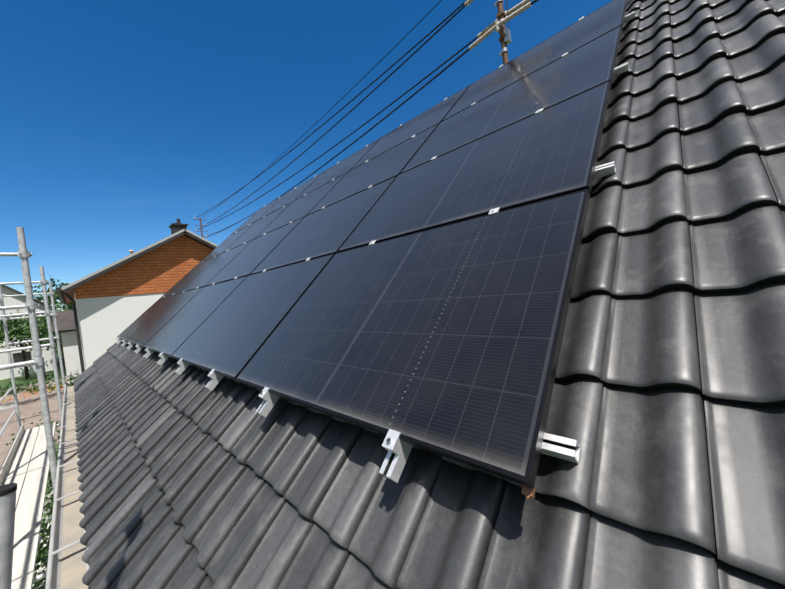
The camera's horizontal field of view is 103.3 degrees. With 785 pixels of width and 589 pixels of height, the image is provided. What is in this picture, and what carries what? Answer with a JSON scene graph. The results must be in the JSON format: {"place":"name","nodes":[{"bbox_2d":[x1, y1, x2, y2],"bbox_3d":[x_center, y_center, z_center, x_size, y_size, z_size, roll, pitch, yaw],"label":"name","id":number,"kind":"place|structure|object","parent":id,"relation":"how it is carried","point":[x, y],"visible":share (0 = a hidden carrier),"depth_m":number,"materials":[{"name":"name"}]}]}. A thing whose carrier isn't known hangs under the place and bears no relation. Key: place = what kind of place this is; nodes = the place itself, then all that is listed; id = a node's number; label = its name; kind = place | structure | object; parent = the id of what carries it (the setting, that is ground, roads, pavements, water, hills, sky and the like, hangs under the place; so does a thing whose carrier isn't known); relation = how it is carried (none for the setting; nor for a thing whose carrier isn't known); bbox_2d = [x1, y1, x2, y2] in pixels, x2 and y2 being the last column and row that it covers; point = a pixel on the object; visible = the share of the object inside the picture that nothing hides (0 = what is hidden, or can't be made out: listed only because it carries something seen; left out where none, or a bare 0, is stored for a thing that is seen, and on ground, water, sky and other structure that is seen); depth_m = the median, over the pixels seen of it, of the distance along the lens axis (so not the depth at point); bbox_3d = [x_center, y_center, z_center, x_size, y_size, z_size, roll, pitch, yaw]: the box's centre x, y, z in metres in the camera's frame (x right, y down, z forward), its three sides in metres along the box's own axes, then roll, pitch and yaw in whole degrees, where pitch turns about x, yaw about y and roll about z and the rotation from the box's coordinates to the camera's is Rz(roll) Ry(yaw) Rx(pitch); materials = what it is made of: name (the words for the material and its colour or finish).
{"place":"outdoors","nodes":[
{"label":"outdoors","id":0,"kind":"place"},
{"bbox_2d":[0,342,66,387],"bbox_3d":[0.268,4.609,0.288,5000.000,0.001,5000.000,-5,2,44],"label":"ground","id":1,"kind":"structure","parent":0,"point":[19,379],"depth_m":27.66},
{"bbox_2d":[0,276,78,588],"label":"vegetation","id":2,"kind":"object","parent":1,"relation":"on","point":[18,329],"visible":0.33,"depth_m":23.67,"materials":[{"name":"green plant"}]},
{"bbox_2d":[0,285,81,383],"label":"distant houses","id":3,"kind":"structure","parent":1,"relation":"on","point":[66,325],"depth_m":28.28,"materials":[{"name":"white"}]},
{"bbox_2d":[56,219,217,372],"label":"house","id":4,"kind":"structure","parent":1,"relation":"on","point":[111,302],"depth_m":12.44,"materials":[{"name":"white paint"}]},
{"bbox_2d":[0,376,67,487],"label":"paving","id":5,"kind":"structure","parent":0,"point":[29,406],"depth_m":16.40,"materials":[{"name":"brown"}]},
{"bbox_2d":[2,385,62,401],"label":"flowers","id":6,"kind":"object","parent":5,"relation":"on","point":[29,393],"visible":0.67,"depth_m":18.25,"materials":[{"name":"yellow plant"}]},
{"bbox_2d":[43,488,53,513],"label":"yard","id":7,"kind":"structure","parent":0,"point":[48,496],"depth_m":8.05,"materials":[{"name":"grey concrete"}]},
{"bbox_2d":[0,483,16,588],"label":"pipe","id":8,"kind":"object","parent":7,"relation":"on","point":[7,505],"visible":1,"depth_m":0.74,"materials":[{"name":"black metal"}]},
{"bbox_2d":[0,227,65,582],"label":"scaffold tubes","id":9,"kind":"object","parent":7,"relation":"on","point":[23,254],"visible":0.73,"depth_m":3.00},
{"bbox_2d":[0,422,55,588],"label":"scaffold deck","id":10,"kind":"structure","parent":9,"relation":"on","point":[25,466],"depth_m":4.36,"materials":[{"name":"grey wood"}]},
{"bbox_3d":[0.340,0.735,5.765,12.020,7.383,8.678,-5,2,44],"label":"house","id":11,"kind":"object","parent":7,"relation":"on","visible":0},
{"bbox_2d":[45,384,88,588],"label":"gutter","id":12,"kind":"object","parent":11,"relation":"attached to","point":[53,574],"visible":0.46,"depth_m":2.23,"materials":[{"name":"metal"}]},
{"bbox_2d":[74,0,784,588],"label":"roof tiles","id":13,"kind":"object","parent":11,"relation":"on","point":[188,478],"visible":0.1,"depth_m":1.01,"materials":[{"name":"grey ceramic"}]},
{"bbox_2d":[618,0,778,552],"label":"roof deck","id":14,"kind":"structure","parent":11,"relation":"on","point":[696,325],"depth_m":0.83,"materials":[{"name":"black"}]},
{"bbox_2d":[116,11,635,499],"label":"mounting brackets","id":15,"kind":"object","parent":14,"relation":"on","point":[396,447],"visible":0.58,"depth_m":0.95,"materials":[{"name":"metal"}]},
{"bbox_2d":[117,0,627,488],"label":"solar panels","id":16,"kind":"object","parent":15,"relation":"attached to","point":[433,318],"visible":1,"depth_m":1.71,"materials":[{"name":"black glass"}]},
{"bbox_2d":[60,386,86,588],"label":"gutter dirt","id":17,"kind":"structure","parent":0,"point":[73,568],"depth_m":2.25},
{"bbox_2d":[0,0,611,313],"label":"sky","id":18,"kind":"structure","parent":0,"point":[121,121],"materials":[{"name":"blue"}]},
{"bbox_2d":[194,0,538,237],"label":"power lines","id":19,"kind":"object","parent":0,"point":[503,18],"visible":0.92,"depth_m":5.38,"materials":[{"name":"black metal"}]}
]}

